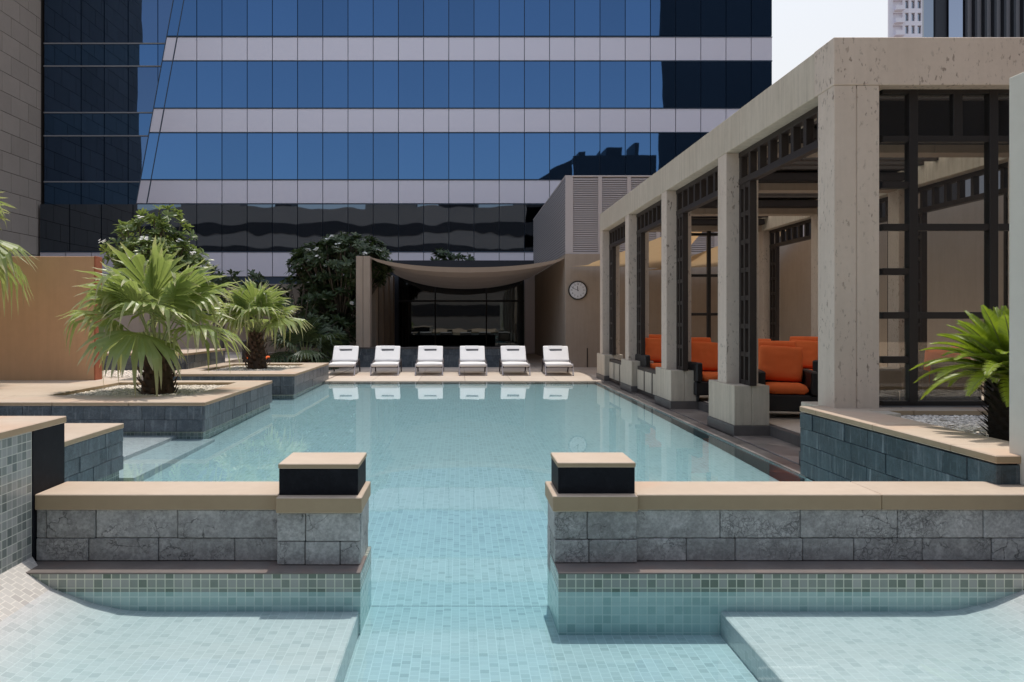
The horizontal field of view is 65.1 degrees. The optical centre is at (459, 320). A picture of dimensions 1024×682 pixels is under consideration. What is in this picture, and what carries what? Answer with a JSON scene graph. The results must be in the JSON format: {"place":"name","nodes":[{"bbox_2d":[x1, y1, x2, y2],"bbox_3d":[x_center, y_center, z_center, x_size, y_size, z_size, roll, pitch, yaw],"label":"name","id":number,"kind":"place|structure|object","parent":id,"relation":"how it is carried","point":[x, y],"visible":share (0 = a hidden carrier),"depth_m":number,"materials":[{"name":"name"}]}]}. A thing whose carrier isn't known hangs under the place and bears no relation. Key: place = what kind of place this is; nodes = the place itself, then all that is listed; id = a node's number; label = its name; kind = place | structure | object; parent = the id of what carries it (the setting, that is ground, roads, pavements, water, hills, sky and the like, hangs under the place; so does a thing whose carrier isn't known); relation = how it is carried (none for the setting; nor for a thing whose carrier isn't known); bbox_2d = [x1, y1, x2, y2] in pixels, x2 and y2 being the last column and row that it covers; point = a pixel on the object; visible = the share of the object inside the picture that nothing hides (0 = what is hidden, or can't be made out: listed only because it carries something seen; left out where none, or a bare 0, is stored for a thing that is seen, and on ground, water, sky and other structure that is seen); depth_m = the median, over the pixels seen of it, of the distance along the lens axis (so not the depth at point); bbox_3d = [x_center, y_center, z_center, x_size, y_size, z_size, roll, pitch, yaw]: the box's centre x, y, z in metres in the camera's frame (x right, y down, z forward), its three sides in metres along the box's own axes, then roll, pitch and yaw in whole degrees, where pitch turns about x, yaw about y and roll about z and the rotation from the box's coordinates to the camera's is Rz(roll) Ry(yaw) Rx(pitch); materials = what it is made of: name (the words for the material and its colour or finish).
{"place":"outdoors","nodes":[
{"label":"outdoors","id":0,"kind":"place"},
{"bbox_2d":[0,0,43,255],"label":"limestone tower","id":1,"kind":"structure","parent":0,"point":[22,106],"depth_m":46.37,"materials":[{"name":"stone"}]},
{"bbox_2d":[0,557,50,621],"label":"pool slope","id":2,"kind":"structure","parent":0,"point":[20,587],"depth_m":4.33,"materials":[{"name":"tile"}]},
{"bbox_2d":[0,256,101,379],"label":"garden wall","id":3,"kind":"structure","parent":0,"point":[33,346],"depth_m":14.66,"materials":[{"name":"paint"}]},
{"bbox_2d":[47,352,352,380],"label":"raised deck","id":4,"kind":"structure","parent":0,"point":[234,359],"depth_m":22.98,"materials":[{"name":"stone"}]},
{"bbox_2d":[98,204,214,331],"bbox_3d":[-7.850,-1.139,20.571,3.122,3.730,2.011,0,0,0],"label":"plumeria tree","id":5,"kind":"object","parent":4,"relation":"on","point":[176,241],"visible":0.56,"depth_m":20.40,"materials":[{"name":"green plant"}]},
{"bbox_2d":[102,284,355,362],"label":"boundary wall","id":6,"kind":"structure","parent":4,"relation":"on","point":[135,325],"depth_m":27.60,"materials":[{"name":"beige paint"}]},
{"bbox_2d":[267,316,349,369],"bbox_3d":[-4.704,1.073,24.317,2.712,2.452,2.920,0,0,0],"label":"shrub","id":7,"kind":"object","parent":4,"relation":"on","point":[310,337],"visible":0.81,"depth_m":24.02,"materials":[{"name":"green plant"}]},
{"bbox_2d":[273,274,354,357],"bbox_3d":[-4.772,-0.004,25.799,2.869,3.024,2.230,0,0,35],"label":"leafy shrub","id":8,"kind":"object","parent":4,"relation":"on","point":[306,315],"visible":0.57,"depth_m":25.58,"materials":[{"name":"green plant"}]},
{"bbox_2d":[284,231,393,345],"bbox_3d":[-4.016,-0.726,26.805,3.734,4.463,3.322,0,0,0],"label":"plumeria tree","id":9,"kind":"object","parent":4,"relation":"on","point":[336,255],"visible":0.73,"depth_m":26.05,"materials":[{"name":"green plant"}]},
{"bbox_2d":[119,405,283,480],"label":"pool steps","id":10,"kind":"structure","parent":0,"point":[145,457],"depth_m":9.53,"materials":[{"name":"teal tile"}]},
{"bbox_2d":[39,0,771,283],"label":"office building","id":11,"kind":"structure","parent":0,"point":[263,137],"depth_m":48.00,"materials":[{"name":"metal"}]},
{"bbox_2d":[40,204,69,250],"bbox_3d":[-24.300,-5.552,48.049,1.756,2.808,0.103,0,0,0],"label":"window pane","id":12,"kind":"structure","parent":11,"relation":"in","point":[54,218],"depth_m":48.00,"materials":[{"name":"black glass"}]},
{"bbox_2d":[70,204,101,250],"bbox_3d":[-22.450,-5.552,48.048,1.856,2.808,0.104,0,0,0],"label":"window pane","id":13,"kind":"structure","parent":11,"relation":"in","point":[85,219],"depth_m":47.99,"materials":[{"name":"black glass"}]},
{"bbox_2d":[141,133,196,178],"bbox_3d":[-17.464,-9.840,48.048,3.331,2.744,0.105,0,0,0],"label":"window pane","id":14,"kind":"structure","parent":11,"relation":"in","point":[176,154],"depth_m":47.99,"materials":[{"name":"blue glass"}]},
{"bbox_2d":[154,61,196,107],"bbox_3d":[-17.072,-14.144,48.049,2.548,2.776,0.103,0,0,0],"label":"window pane","id":15,"kind":"structure","parent":11,"relation":"in","point":[182,88],"depth_m":47.99,"materials":[{"name":"blue glass"}]},
{"bbox_2d":[167,0,196,35],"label":"window pane","id":16,"kind":"structure","parent":11,"relation":"in","point":[188,23],"depth_m":47.99,"materials":[{"name":"blue glass"}]},
{"bbox_2d":[197,204,221,250],"bbox_3d":[-15.020,-5.552,48.049,1.468,2.808,0.102,0,0,0],"label":"window pane","id":17,"kind":"structure","parent":11,"relation":"in","point":[209,216],"depth_m":48.00,"materials":[{"name":"black glass"}]},
{"bbox_2d":[197,133,221,178],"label":"window pane","id":18,"kind":"structure","parent":11,"relation":"in","point":[209,145],"depth_m":47.99,"materials":[{"name":"blue glass"}]},
{"bbox_2d":[197,61,221,107],"bbox_3d":[-15.020,-14.144,48.050,1.468,2.776,0.101,0,0,0],"label":"window pane","id":19,"kind":"structure","parent":11,"relation":"in","point":[209,73],"depth_m":48.00,"materials":[{"name":"blue glass"}]},
{"bbox_2d":[222,204,246,250],"bbox_3d":[-13.508,-5.552,48.048,1.468,2.808,0.104,0,0,0],"label":"window pane","id":20,"kind":"structure","parent":11,"relation":"in","point":[234,216],"depth_m":47.99,"materials":[{"name":"black glass"}]},
{"bbox_2d":[222,133,246,178],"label":"window pane","id":21,"kind":"structure","parent":11,"relation":"in","point":[234,145],"depth_m":48.00,"materials":[{"name":"blue glass"}]},
{"bbox_2d":[222,61,246,107],"bbox_3d":[-13.508,-14.144,48.050,1.468,2.776,0.100,0,0,0],"label":"window pane","id":22,"kind":"structure","parent":11,"relation":"in","point":[234,73],"depth_m":48.00,"materials":[{"name":"blue glass"}]},
{"bbox_2d":[248,204,271,250],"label":"window pane","id":23,"kind":"structure","parent":11,"relation":"in","point":[259,215],"depth_m":48.00,"materials":[{"name":"black glass"}]},
{"bbox_2d":[248,133,271,178],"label":"window pane","id":24,"kind":"structure","parent":11,"relation":"in","point":[259,144],"depth_m":48.00,"materials":[{"name":"blue glass"}]},
{"bbox_2d":[248,61,271,107],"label":"window pane","id":25,"kind":"structure","parent":11,"relation":"in","point":[259,72],"depth_m":47.99,"materials":[{"name":"blue glass"}]},
{"bbox_2d":[273,204,297,250],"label":"window pane","id":26,"kind":"structure","parent":11,"relation":"in","point":[285,216],"depth_m":47.99,"materials":[{"name":"black glass"}]},
{"bbox_2d":[273,133,297,178],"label":"window pane","id":27,"kind":"structure","parent":11,"relation":"in","point":[285,145],"depth_m":48.00,"materials":[{"name":"blue glass"}]},
{"bbox_2d":[273,61,297,107],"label":"window pane","id":28,"kind":"structure","parent":11,"relation":"in","point":[285,73],"depth_m":48.00,"materials":[{"name":"blue glass"}]},
{"bbox_2d":[298,204,322,247],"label":"window pane","id":29,"kind":"structure","parent":11,"relation":"in","point":[310,216],"depth_m":48.00,"materials":[{"name":"black glass"}]},
{"bbox_2d":[298,133,322,178],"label":"window pane","id":30,"kind":"structure","parent":11,"relation":"in","point":[310,145],"depth_m":48.00,"materials":[{"name":"blue glass"}]},
{"bbox_2d":[298,61,322,107],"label":"window pane","id":31,"kind":"structure","parent":11,"relation":"in","point":[310,73],"depth_m":47.99,"materials":[{"name":"blue glass"}]},
{"bbox_2d":[323,133,347,178],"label":"window pane","id":32,"kind":"structure","parent":11,"relation":"in","point":[335,145],"depth_m":47.99,"materials":[{"name":"blue glass"}]},
{"bbox_2d":[323,61,347,107],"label":"window pane","id":33,"kind":"structure","parent":11,"relation":"in","point":[335,73],"depth_m":48.00,"materials":[{"name":"blue glass"}]},
{"bbox_2d":[348,133,372,178],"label":"window pane","id":34,"kind":"structure","parent":11,"relation":"in","point":[360,145],"depth_m":47.99,"materials":[{"name":"blue glass"}]},
{"bbox_2d":[348,61,372,107],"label":"window pane","id":35,"kind":"structure","parent":11,"relation":"in","point":[360,73],"depth_m":48.00,"materials":[{"name":"blue glass"}]},
{"bbox_2d":[374,204,397,250],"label":"window pane","id":36,"kind":"structure","parent":11,"relation":"in","point":[385,215],"depth_m":48.00,"materials":[{"name":"black glass"}]},
{"bbox_2d":[374,133,397,178],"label":"window pane","id":37,"kind":"structure","parent":11,"relation":"in","point":[385,144],"depth_m":47.99,"materials":[{"name":"blue glass"}]},
{"bbox_2d":[374,61,397,107],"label":"window pane","id":38,"kind":"structure","parent":11,"relation":"in","point":[385,72],"depth_m":48.00,"materials":[{"name":"blue glass"}]},
{"bbox_2d":[399,204,422,250],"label":"window pane","id":39,"kind":"structure","parent":11,"relation":"in","point":[410,215],"depth_m":47.99,"materials":[{"name":"black glass"}]},
{"bbox_2d":[399,133,422,178],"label":"window pane","id":40,"kind":"structure","parent":11,"relation":"in","point":[410,144],"depth_m":48.00,"materials":[{"name":"blue glass"}]},
{"bbox_2d":[399,61,422,107],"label":"window pane","id":41,"kind":"structure","parent":11,"relation":"in","point":[410,72],"depth_m":48.00,"materials":[{"name":"blue glass"}]},
{"bbox_2d":[424,204,447,250],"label":"window pane","id":42,"kind":"structure","parent":11,"relation":"in","point":[435,215],"depth_m":48.00,"materials":[{"name":"black glass"}]},
{"bbox_2d":[424,133,447,178],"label":"window pane","id":43,"kind":"structure","parent":11,"relation":"in","point":[435,144],"depth_m":48.00,"materials":[{"name":"blue glass"}]},
{"bbox_2d":[424,61,447,107],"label":"window pane","id":44,"kind":"structure","parent":11,"relation":"in","point":[435,72],"depth_m":48.00,"materials":[{"name":"blue glass"}]},
{"bbox_2d":[449,204,473,250],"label":"window pane","id":45,"kind":"structure","parent":11,"relation":"in","point":[461,216],"depth_m":47.99,"materials":[{"name":"black glass"}]},
{"bbox_2d":[449,133,473,178],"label":"window pane","id":46,"kind":"structure","parent":11,"relation":"in","point":[461,145],"depth_m":48.00,"materials":[{"name":"blue glass"}]},
{"bbox_2d":[449,61,473,107],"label":"window pane","id":47,"kind":"structure","parent":11,"relation":"in","point":[461,73],"depth_m":48.00,"materials":[{"name":"blue glass"}]},
{"bbox_2d":[474,204,498,250],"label":"window pane","id":48,"kind":"structure","parent":11,"relation":"in","point":[486,216],"depth_m":47.99,"materials":[{"name":"black glass"}]},
{"bbox_2d":[474,133,498,178],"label":"window pane","id":49,"kind":"structure","parent":11,"relation":"in","point":[486,145],"depth_m":48.00,"materials":[{"name":"blue glass"}]},
{"bbox_2d":[474,61,498,107],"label":"window pane","id":50,"kind":"structure","parent":11,"relation":"in","point":[486,73],"depth_m":48.00,"materials":[{"name":"blue glass"}]},
{"bbox_2d":[499,204,523,250],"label":"window pane","id":51,"kind":"structure","parent":11,"relation":"in","point":[511,216],"depth_m":48.00,"materials":[{"name":"black glass"}]},
{"bbox_2d":[499,133,523,178],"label":"window pane","id":52,"kind":"structure","parent":11,"relation":"in","point":[511,145],"depth_m":48.00,"materials":[{"name":"blue glass"}]},
{"bbox_2d":[499,61,523,107],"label":"window pane","id":53,"kind":"structure","parent":11,"relation":"in","point":[511,73],"depth_m":48.00,"materials":[{"name":"blue glass"}]},
{"bbox_2d":[525,133,548,178],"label":"window pane","id":54,"kind":"structure","parent":11,"relation":"in","point":[536,144],"depth_m":48.00,"materials":[{"name":"blue glass"}]},
{"bbox_2d":[525,61,548,107],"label":"window pane","id":55,"kind":"structure","parent":11,"relation":"in","point":[536,72],"depth_m":48.00,"materials":[{"name":"blue glass"}]},
{"bbox_2d":[550,133,573,178],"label":"window pane","id":56,"kind":"structure","parent":11,"relation":"in","point":[561,144],"depth_m":48.00,"materials":[{"name":"blue glass"}]},
{"bbox_2d":[550,61,573,107],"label":"window pane","id":57,"kind":"structure","parent":11,"relation":"in","point":[561,72],"depth_m":48.00,"materials":[{"name":"blue glass"}]},
{"bbox_2d":[575,133,599,174],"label":"window pane","id":58,"kind":"structure","parent":11,"relation":"in","point":[587,145],"depth_m":48.00,"materials":[{"name":"blue glass"}]},
{"bbox_2d":[575,61,599,107],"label":"window pane","id":59,"kind":"structure","parent":11,"relation":"in","point":[587,73],"depth_m":48.00,"materials":[{"name":"blue glass"}]},
{"bbox_2d":[600,133,624,174],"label":"window pane","id":60,"kind":"structure","parent":11,"relation":"in","point":[612,145],"depth_m":47.99,"materials":[{"name":"blue glass"}]},
{"bbox_2d":[600,61,624,107],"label":"window pane","id":61,"kind":"structure","parent":11,"relation":"in","point":[612,73],"depth_m":48.00,"materials":[{"name":"blue glass"}]},
{"bbox_2d":[625,133,649,174],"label":"window pane","id":62,"kind":"structure","parent":11,"relation":"in","point":[637,145],"depth_m":48.00,"materials":[{"name":"blue glass"}]},
{"bbox_2d":[625,61,649,107],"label":"window pane","id":63,"kind":"structure","parent":11,"relation":"in","point":[637,73],"depth_m":48.00,"materials":[{"name":"blue glass"}]},
{"bbox_2d":[650,61,674,107],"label":"window pane","id":64,"kind":"structure","parent":11,"relation":"in","point":[662,73],"depth_m":47.99,"materials":[{"name":"blue glass"}]},
{"bbox_2d":[676,61,699,107],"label":"window pane","id":65,"kind":"structure","parent":11,"relation":"in","point":[687,72],"depth_m":48.00,"materials":[{"name":"blue glass"}]},
{"bbox_2d":[701,61,725,107],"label":"window pane","id":66,"kind":"structure","parent":11,"relation":"in","point":[713,73],"depth_m":48.00,"materials":[{"name":"blue glass"}]},
{"bbox_2d":[726,61,750,107],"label":"window pane","id":67,"kind":"structure","parent":11,"relation":"in","point":[738,73],"depth_m":48.00,"materials":[{"name":"blue glass"}]},
{"bbox_2d":[308,381,610,388],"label":"water","id":68,"kind":"structure","parent":0,"point":[558,384],"depth_m":18.38,"materials":[{"name":"teal liquid"}]},
{"bbox_2d":[0,416,65,573],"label":"tiled wall","id":69,"kind":"structure","parent":68,"relation":"in","point":[32,456],"depth_m":4.60,"materials":[{"name":"grey tile"}]},
{"bbox_2d":[26,452,370,634],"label":"wall","id":70,"kind":"structure","parent":68,"relation":"in","point":[294,537],"depth_m":4.65,"materials":[{"name":"grey stone"}]},
{"bbox_2d":[545,452,1023,634],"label":"wall","id":71,"kind":"structure","parent":68,"relation":"in","point":[627,554],"depth_m":4.67,"materials":[{"name":"grey stone"}]},
{"bbox_2d":[1009,72,1023,484],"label":"pillar","id":72,"kind":"structure","parent":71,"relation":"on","point":[1016,264],"depth_m":4.99,"materials":[{"name":"beige concrete"}]},
{"bbox_2d":[144,387,777,605],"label":"pool floor","id":73,"kind":"structure","parent":0,"point":[457,478],"depth_m":9.29,"materials":[{"name":"teal tile"}]},
{"bbox_2d":[65,423,123,481],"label":"plinth","id":74,"kind":"structure","parent":73,"relation":"on","point":[93,451],"depth_m":7.50,"materials":[{"name":"grey stone"}]},
{"bbox_2d":[0,380,271,438],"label":"planter","id":75,"kind":"object","parent":73,"relation":"on","point":[207,414],"visible":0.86,"depth_m":10.88,"materials":[{"name":"beige stone"}]},
{"bbox_2d":[0,192,36,319],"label":"fan palm","id":76,"kind":"object","parent":75,"relation":"in","point":[6,260],"visible":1,"depth_m":13.49,"materials":[{"name":"green plant"}]},
{"bbox_2d":[71,385,224,395],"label":"gravel","id":77,"kind":"structure","parent":75,"relation":"in","point":[129,390],"depth_m":13.00,"materials":[{"name":"white gravel"}]},
{"bbox_2d":[56,236,249,397],"bbox_3d":[-4.698,-0.032,12.529,2.911,2.565,3.098,0,0,0],"label":"fan palm","id":78,"kind":"object","parent":77,"relation":"in","point":[161,290],"visible":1,"depth_m":12.14,"materials":[{"name":"green plant"}]},
{"bbox_2d":[173,363,328,398],"bbox_3d":[-4.675,1.585,18.055,2.762,1.030,4.202,0,0,0],"label":"planter","id":79,"kind":"object","parent":73,"relation":"on","point":[299,379],"visible":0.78,"depth_m":16.37,"materials":[{"name":"grey stone"}]},
{"bbox_2d":[210,365,295,370],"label":"gravel","id":80,"kind":"structure","parent":79,"relation":"in","point":[244,368],"depth_m":18.39,"materials":[{"name":"gravel"}]},
{"bbox_2d":[208,277,310,368],"bbox_3d":[-4.537,0.098,18.477,2.362,2.232,2.304,0,0,18],"label":"fan palm","id":81,"kind":"object","parent":80,"relation":"in","point":[254,301],"visible":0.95,"depth_m":18.26,"materials":[{"name":"green plant"}]},
{"bbox_2d":[325,354,603,381],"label":"pool deck","id":82,"kind":"structure","parent":0,"point":[467,374],"depth_m":21.89,"materials":[{"name":"stone"}]},
{"bbox_2d":[327,256,534,366],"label":"pavilion","id":83,"kind":"structure","parent":82,"relation":"on","point":[408,317],"depth_m":36.00,"materials":[{"name":"beige stone"}]},
{"bbox_2d":[371,257,563,288],"bbox_3d":[0.255,-1.682,30.598,6.150,0.636,10.304,0,0,0],"label":"canopy","id":84,"kind":"object","parent":83,"relation":"attached to","point":[465,277],"visible":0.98,"depth_m":27.05,"materials":[{"name":"beige fabric"}]},
{"bbox_2d":[0,588,1023,681],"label":"pool shelf","id":85,"kind":"object","parent":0,"point":[52,635],"visible":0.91,"depth_m":4.01,"materials":[{"name":"tile"}]},
{"bbox_2d":[344,606,758,681],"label":"channel floor","id":86,"kind":"structure","parent":0,"point":[461,644],"depth_m":4.24,"materials":[{"name":"teal tile"}]},
{"bbox_2d":[574,367,596,376],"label":"terrace paving","id":87,"kind":"structure","parent":0,"point":[592,371],"depth_m":23.67,"materials":[{"name":"stone"}]},
{"bbox_2d":[535,254,717,366],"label":"clock wall","id":88,"kind":"structure","parent":87,"relation":"on","point":[563,317],"depth_m":25.30,"materials":[{"name":"beige paint"}]},
{"bbox_2d":[533,175,956,263],"bbox_3d":[9.670,-3.345,30.900,12.660,2.489,11.100,0,0,0],"label":"louvre enclosure","id":89,"kind":"object","parent":88,"relation":"on","point":[566,219],"visible":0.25,"depth_m":25.40,"materials":[{"name":"grey metal"}]},
{"bbox_2d":[596,381,805,476],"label":"overflow paving","id":90,"kind":"structure","parent":0,"point":[781,453],"depth_m":10.02,"materials":[{"name":"stone"}]},
{"bbox_2d":[605,389,804,480],"bbox_3d":[3.675,1.670,14.100,0.750,0.280,12.800,0,0,0],"label":"overflow channel","id":91,"kind":"object","parent":90,"relation":"in","point":[775,472],"visible":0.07,"depth_m":9.61,"materials":[{"name":"stone"}]},
{"bbox_2d":[800,406,1020,484],"bbox_3d":[5.610,1.468,6.375,4.592,1.263,2.862,0,0,0],"label":"planter","id":92,"kind":"object","parent":90,"relation":"on","point":[853,444],"visible":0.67,"depth_m":6.33,"materials":[{"name":"stone"}]},
{"bbox_2d":[901,414,988,436],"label":"gravel","id":93,"kind":"structure","parent":92,"relation":"in","point":[966,423],"depth_m":6.96,"materials":[{"name":"white gravel"}]},
{"bbox_2d":[910,305,1008,440],"bbox_3d":[4.159,0.421,5.938,1.367,1.076,1.435,0,0,0],"label":"cycad","id":94,"kind":"object","parent":93,"relation":"in","point":[985,349],"visible":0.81,"depth_m":5.89,"materials":[{"name":"green plant"}]},
{"bbox_2d":[772,0,887,83],"label":"sky","id":95,"kind":"structure","parent":0,"point":[800,28],"materials":[{"name":"white"}]},
{"bbox_2d":[699,394,983,432],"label":"terrace floor","id":96,"kind":"structure","parent":0,"point":[787,420],"depth_m":11.07,"materials":[{"name":"stone"}]},
{"bbox_2d":[688,337,717,400],"bbox_3d":[4.274,0.829,13.793,0.800,1.058,0.888,0,0,-8],"label":"armchair","id":97,"kind":"object","parent":96,"relation":"on","point":[703,364],"visible":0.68,"depth_m":13.83,"materials":[{"name":"orange fabric"}]},
{"bbox_2d":[758,341,817,411],"bbox_3d":[4.611,0.829,11.393,0.800,1.058,0.888,0,0,14],"label":"armchair","id":98,"kind":"object","parent":96,"relation":"on","point":[787,379],"visible":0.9,"depth_m":11.39,"materials":[{"name":"orange fabric"}]},
{"bbox_2d":[596,37,1023,463],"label":"pergola","id":99,"kind":"object","parent":96,"relation":"on","point":[836,142],"visible":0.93,"depth_m":9.97,"materials":[{"name":"concrete"}]},
{"bbox_2d":[780,195,1003,393],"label":"side wall","id":100,"kind":"structure","parent":96,"relation":"on","point":[955,271],"depth_m":15.97,"materials":[{"name":"beige paint"}]},
{"bbox_2d":[899,347,981,399],"bbox_3d":[6.944,0.862,11.557,0.800,0.992,0.888,0,0,8],"label":"armchair","id":101,"kind":"object","parent":96,"relation":"on","point":[955,390],"visible":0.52,"depth_m":11.22,"materials":[{"name":"orange fabric"}]},
{"bbox_2d":[888,0,921,36],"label":"apartment tower","id":102,"kind":"structure","parent":0,"point":[904,18],"depth_m":200.02,"materials":[{"name":"white paint"}]},
{"bbox_2d":[922,0,1023,196],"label":"glass tower","id":103,"kind":"structure","parent":0,"point":[972,18],"depth_m":90.28,"materials":[{"name":"glass"}]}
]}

